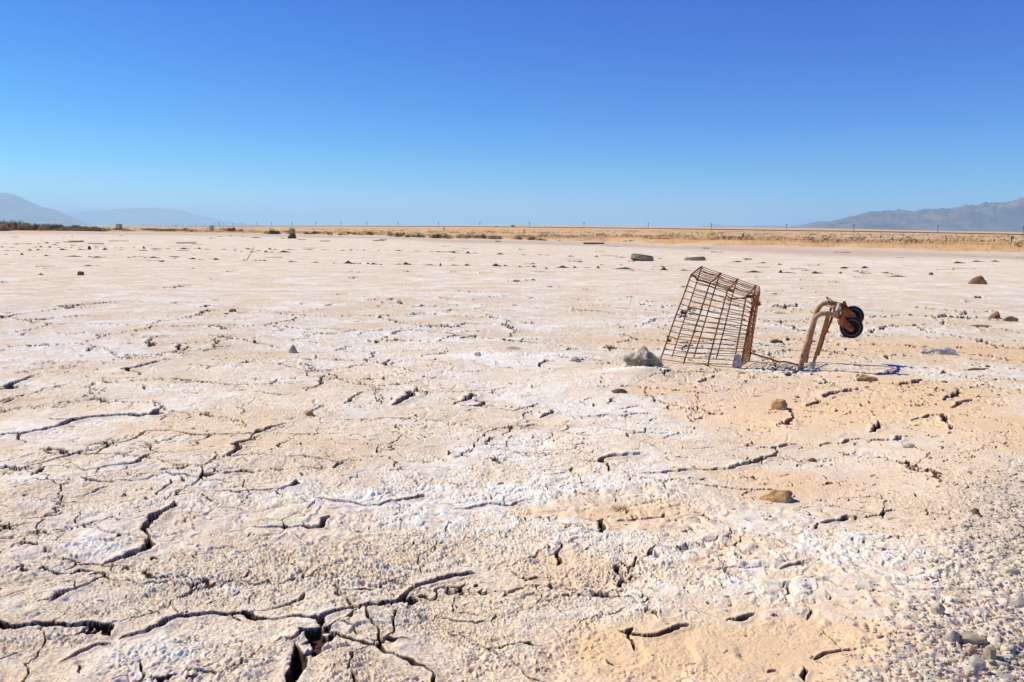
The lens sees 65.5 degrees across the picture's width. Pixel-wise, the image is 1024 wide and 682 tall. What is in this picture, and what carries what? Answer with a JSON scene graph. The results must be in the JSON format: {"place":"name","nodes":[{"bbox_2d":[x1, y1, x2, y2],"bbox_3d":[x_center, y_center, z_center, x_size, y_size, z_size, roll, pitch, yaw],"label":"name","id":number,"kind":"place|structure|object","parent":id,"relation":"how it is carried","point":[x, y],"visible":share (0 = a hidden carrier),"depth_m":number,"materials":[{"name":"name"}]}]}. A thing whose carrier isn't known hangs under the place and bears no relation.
{"place":"outdoors","nodes":[
{"label":"outdoors","id":0,"kind":"place"},
{"bbox_2d":[0,192,93,225],"bbox_3d":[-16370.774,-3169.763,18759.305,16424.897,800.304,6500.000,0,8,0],"label":"mountains","id":1,"kind":"structure","parent":0,"point":[14,207],"depth_m":16384.63,"materials":[{"name":"grey stone"}]},
{"bbox_2d":[64,208,264,225],"bbox_3d":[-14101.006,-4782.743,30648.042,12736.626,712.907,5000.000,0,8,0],"label":"hills","id":2,"kind":"structure","parent":0,"point":[142,216],"depth_m":28885.67,"materials":[{"name":"grey stone"}]},
{"bbox_2d":[0,225,1023,681],"bbox_3d":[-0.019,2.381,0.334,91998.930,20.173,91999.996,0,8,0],"label":"ground","id":3,"kind":"structure","parent":0,"point":[184,383],"depth_m":2.88,"materials":[{"name":"beige soil"}]},
{"bbox_2d":[0,222,11,230],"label":"shrub","id":4,"kind":"object","parent":3,"relation":"on","point":[2,227],"visible":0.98,"depth_m":101.39,"materials":[{"name":"plant"}]},
{"bbox_2d":[23,224,38,230],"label":"shrub","id":5,"kind":"object","parent":3,"relation":"on","point":[33,228],"visible":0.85,"depth_m":104.31,"materials":[{"name":"brown plant"}]},
{"bbox_2d":[36,225,47,230],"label":"shrub","id":6,"kind":"object","parent":3,"relation":"on","point":[39,228],"visible":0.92,"depth_m":103.73,"materials":[{"name":"plant"}]},
{"bbox_2d":[53,227,72,230],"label":"shrub","id":7,"kind":"object","parent":3,"relation":"on","point":[62,228],"visible":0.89,"depth_m":102.97,"materials":[{"name":"green plant"}]},
{"bbox_2d":[263,229,276,233],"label":"shrub","id":8,"kind":"object","parent":3,"relation":"on","point":[271,231],"visible":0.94,"depth_m":91.10,"materials":[{"name":"brown plant"}]},
{"bbox_2d":[288,233,295,238],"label":"rock","id":9,"kind":"object","parent":3,"relation":"on","point":[292,236],"visible":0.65,"depth_m":56.69,"materials":[{"name":"grey stone"}]},
{"bbox_2d":[289,345,296,352],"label":"rock","id":10,"kind":"object","parent":3,"relation":"on","point":[292,349],"visible":0.91,"depth_m":5.28,"materials":[{"name":"grey stone"}]},
{"bbox_2d":[305,411,312,415],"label":"rock","id":11,"kind":"object","parent":3,"relation":"on","point":[308,413],"visible":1,"depth_m":3.46,"materials":[{"name":"brown stone"}]},
{"bbox_2d":[0,313,1020,681],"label":"crust crumbs","id":12,"kind":"object","parent":3,"relation":"on","point":[686,579],"visible":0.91,"depth_m":1.80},
{"bbox_2d":[30,227,1023,246],"bbox_3d":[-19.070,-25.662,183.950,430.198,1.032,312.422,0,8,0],"label":"scrub","id":13,"kind":"object","parent":3,"relation":"on","point":[838,240],"visible":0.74,"depth_m":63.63,"materials":[{"name":"plant"}]},
{"bbox_2d":[61,226,1023,234],"bbox_3d":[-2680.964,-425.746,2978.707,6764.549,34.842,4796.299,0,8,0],"label":"railway embankment","id":14,"kind":"structure","parent":3,"relation":"on","point":[576,227],"depth_m":851.07,"materials":[{"name":"brown soil"}]},
{"bbox_2d":[465,226,999,233],"bbox_3d":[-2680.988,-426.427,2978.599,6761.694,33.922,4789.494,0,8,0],"label":"railway track","id":15,"kind":"structure","parent":14,"relation":"on","point":[735,229],"depth_m":797.22,"materials":[{"name":"metal"}]},
{"bbox_2d":[571,356,580,361],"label":"rock","id":16,"kind":"object","parent":3,"relation":"on","point":[575,359],"visible":0.82,"depth_m":4.96,"materials":[{"name":"grey stone"}]},
{"bbox_2d":[583,242,603,243],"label":"plank","id":17,"kind":"object","parent":3,"relation":"on","point":[592,243],"visible":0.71,"depth_m":45.37,"materials":[{"name":"grey wood"}]},
{"bbox_2d":[612,389,626,392],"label":"rock","id":18,"kind":"object","parent":3,"relation":"on","point":[619,391],"visible":1,"depth_m":4.01,"materials":[{"name":"brown stone"}]},
{"bbox_2d":[611,504,627,513],"bbox_3d":[0.329,0.497,2.362,0.105,0.024,0.109,0,8,0],"label":"grass tuft","id":19,"kind":"object","parent":3,"relation":"on","point":[620,508],"visible":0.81,"depth_m":2.37,"materials":[{"name":"plant"}]},
{"bbox_2d":[630,253,653,260],"bbox_3d":[3.623,-2.310,22.178,0.646,0.180,0.646,8,5,-1],"label":"car tyre","id":20,"kind":"object","parent":3,"relation":"on","point":[639,257],"visible":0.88,"depth_m":21.91,"materials":[{"name":"rubber"}]},
{"bbox_2d":[622,346,663,366],"bbox_3d":[0.765,0.099,4.651,0.262,0.139,0.265,0,8,0],"label":"rock","id":21,"kind":"object","parent":3,"relation":"on","point":[643,355],"visible":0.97,"depth_m":4.61,"materials":[{"name":"grey stone"}]},
{"bbox_2d":[684,257,705,260],"bbox_3d":[5.273,-2.337,22.977,0.611,0.170,0.611,-4,6,1],"label":"car tyre","id":22,"kind":"object","parent":3,"relation":"on","point":[695,258],"visible":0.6,"depth_m":22.72,"materials":[{"name":"rubber"}]},
{"bbox_2d":[660,266,863,369],"bbox_3d":[1.543,-0.118,4.923,1.278,0.662,0.430,2,8,10],"label":"shopping cart","id":23,"kind":"object","parent":3,"relation":"on","point":[851,319],"visible":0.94,"depth_m":4.87,"materials":[{"name":"brown metal"}]},
{"bbox_2d":[759,489,792,502],"bbox_3d":[0.820,0.480,2.474,0.105,0.038,0.065,0,8,0],"label":"rock","id":24,"kind":"object","parent":3,"relation":"on","point":[779,496],"visible":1,"depth_m":2.46,"materials":[{"name":"brown stone"}]},
{"bbox_2d":[770,339,782,342],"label":"rock","id":25,"kind":"object","parent":3,"relation":"on","point":[775,341],"visible":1,"depth_m":5.92,"materials":[{"name":"brown stone"}]},
{"bbox_2d":[535,285,1019,399],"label":"crust crumbs","id":26,"kind":"object","parent":3,"relation":"on","point":[866,387],"visible":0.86,"depth_m":4.64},
{"bbox_2d":[770,399,787,409],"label":"rock","id":27,"kind":"object","parent":3,"relation":"on","point":[779,404],"visible":1,"depth_m":3.69,"materials":[{"name":"beige stone"}]},
{"bbox_2d":[856,374,877,381],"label":"rock","id":28,"kind":"object","parent":3,"relation":"on","point":[862,377],"visible":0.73,"depth_m":4.41,"materials":[{"name":"brown stone"}]},
{"bbox_2d":[903,626,912,629],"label":"stone","id":29,"kind":"object","parent":3,"relation":"on","point":[908,627],"visible":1,"depth_m":1.64,"materials":[{"name":"beige stone"}]},
{"bbox_2d":[902,443,914,447],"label":"rock","id":30,"kind":"object","parent":3,"relation":"on","point":[908,445],"visible":1,"depth_m":3.04,"materials":[{"name":"white stone"}]},
{"bbox_2d":[908,671,915,676],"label":"stone","id":31,"kind":"object","parent":3,"relation":"on","point":[911,674],"visible":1,"depth_m":1.47,"materials":[{"name":"stone"}]},
{"bbox_2d":[828,457,1023,681],"bbox_3d":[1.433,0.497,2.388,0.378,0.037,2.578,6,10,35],"label":"gravel","id":32,"kind":"structure","parent":3,"relation":"on","point":[931,639],"depth_m":1.67,"materials":[{"name":"grey gravel"}]},
{"bbox_2d":[920,349,931,353],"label":"rock","id":33,"kind":"object","parent":3,"relation":"on","point":[925,351],"visible":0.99,"depth_m":5.39,"materials":[{"name":"grey stone"}]},
{"bbox_2d":[930,602,945,614],"bbox_3d":[0.921,0.576,1.722,0.028,0.026,0.027,0,8,0],"label":"rock","id":34,"kind":"object","parent":3,"relation":"on","point":[937,608],"visible":1,"depth_m":1.71,"materials":[{"name":"grey stone"}]},
{"bbox_2d":[931,347,956,354],"bbox_3d":[2.935,0.068,5.412,0.168,0.052,0.077,0,8,0],"label":"rock","id":35,"kind":"object","parent":3,"relation":"on","point":[945,351],"visible":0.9,"depth_m":5.38,"materials":[{"name":"grey stone"}]},
{"bbox_2d":[943,630,960,642],"bbox_3d":[0.886,0.593,1.598,0.033,0.026,0.022,-2,8,-17],"label":"rock","id":36,"kind":"object","parent":3,"relation":"on","point":[952,635],"visible":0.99,"depth_m":1.59,"materials":[{"name":"grey stone"}]},
{"bbox_2d":[956,673,968,680],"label":"stone","id":37,"kind":"object","parent":3,"relation":"on","point":[962,675],"visible":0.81,"depth_m":1.48,"materials":[{"name":"stone"}]},
{"bbox_2d":[965,645,977,656],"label":"rock","id":38,"kind":"object","parent":3,"relation":"on","point":[970,650],"visible":0.87,"depth_m":1.55,"materials":[{"name":"pink stone"}]},
{"bbox_2d":[960,632,988,644],"bbox_3d":[0.926,0.596,1.600,0.068,0.017,0.028,0,8,0],"label":"rock","id":39,"kind":"object","parent":3,"relation":"on","point":[968,637],"visible":0.99,"depth_m":1.59,"materials":[{"name":"beige stone"}]},
{"bbox_2d":[970,508,980,514],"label":"rock","id":40,"kind":"object","parent":3,"relation":"on","point":[975,511],"visible":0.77,"depth_m":2.33,"materials":[{"name":"brown stone"}]},
{"bbox_2d":[968,654,985,670],"bbox_3d":[0.878,0.607,1.504,0.032,0.025,0.026,0,8,0],"label":"rock","id":41,"kind":"object","parent":3,"relation":"on","point":[977,662],"visible":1,"depth_m":1.50,"materials":[{"name":"grey stone"}]},
{"bbox_2d":[967,367,987,370],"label":"rock","id":42,"kind":"object","parent":3,"relation":"on","point":[975,368],"visible":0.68,"depth_m":4.85,"materials":[{"name":"stone"}]},
{"bbox_2d":[968,276,986,283],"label":"rock","id":43,"kind":"object","parent":3,"relation":"on","point":[979,280],"visible":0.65,"depth_m":12.22,"materials":[{"name":"brown stone"}]},
{"bbox_2d":[970,324,991,327],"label":"rock","id":44,"kind":"object","parent":3,"relation":"on","point":[979,325],"visible":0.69,"depth_m":7.10,"materials":[{"name":"brown stone"}]},
{"bbox_2d":[982,644,996,659],"bbox_3d":[0.923,0.601,1.539,0.020,0.032,0.024,-4,9,-30],"label":"rock","id":45,"kind":"object","parent":3,"relation":"on","point":[990,651],"visible":1,"depth_m":1.53,"materials":[{"name":"beige stone"}]},
{"bbox_2d":[988,311,1000,318],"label":"rock","id":46,"kind":"object","parent":3,"relation":"on","point":[996,315],"visible":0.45,"depth_m":7.71,"materials":[{"name":"brown stone"}]},
{"bbox_2d":[999,673,1014,681],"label":"stone","id":47,"kind":"object","parent":3,"relation":"on","point":[1009,677],"visible":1,"depth_m":1.48,"materials":[{"name":"white stone"}]},
{"bbox_2d":[1003,316,1017,320],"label":"rock","id":48,"kind":"object","parent":3,"relation":"on","point":[1010,318],"visible":1,"depth_m":7.53,"materials":[{"name":"brown stone"}]},
{"bbox_2d":[1006,567,1019,575],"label":"rock","id":49,"kind":"object","parent":3,"relation":"on","point":[1014,570],"visible":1,"depth_m":1.89,"materials":[{"name":"grey stone"}]},
{"bbox_2d":[1009,595,1023,607],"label":"rock","id":50,"kind":"object","parent":3,"relation":"on","point":[1018,601],"visible":1,"depth_m":1.75,"materials":[{"name":"grey stone"}]},
{"bbox_2d":[0,0,1023,226],"label":"sky","id":51,"kind":"structure","parent":0,"point":[658,113],"materials":[{"name":"blue"}]},
{"bbox_2d":[3,228,1023,251],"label":"dry grass","id":52,"kind":"structure","parent":0,"point":[934,241],"depth_m":48.75,"materials":[{"name":"beige plant"}]},
{"bbox_2d":[699,225,788,227],"bbox_3d":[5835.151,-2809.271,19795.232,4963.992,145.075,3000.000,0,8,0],"label":"hills","id":53,"kind":"structure","parent":0,"point":[766,226],"depth_m":19178.28,"materials":[{"name":"grey stone"}]},
{"bbox_2d":[784,221,827,227],"bbox_3d":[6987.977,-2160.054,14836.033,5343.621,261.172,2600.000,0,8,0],"label":"hills","id":54,"kind":"structure","parent":0,"point":[805,225],"depth_m":14324.61,"materials":[{"name":"grey stone"}]},
{"bbox_2d":[802,197,1023,231],"bbox_3d":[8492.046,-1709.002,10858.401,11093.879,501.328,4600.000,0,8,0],"label":"mountains","id":55,"kind":"structure","parent":0,"point":[1007,216],"depth_m":9201.80,"materials":[{"name":"grey stone"}]}
]}

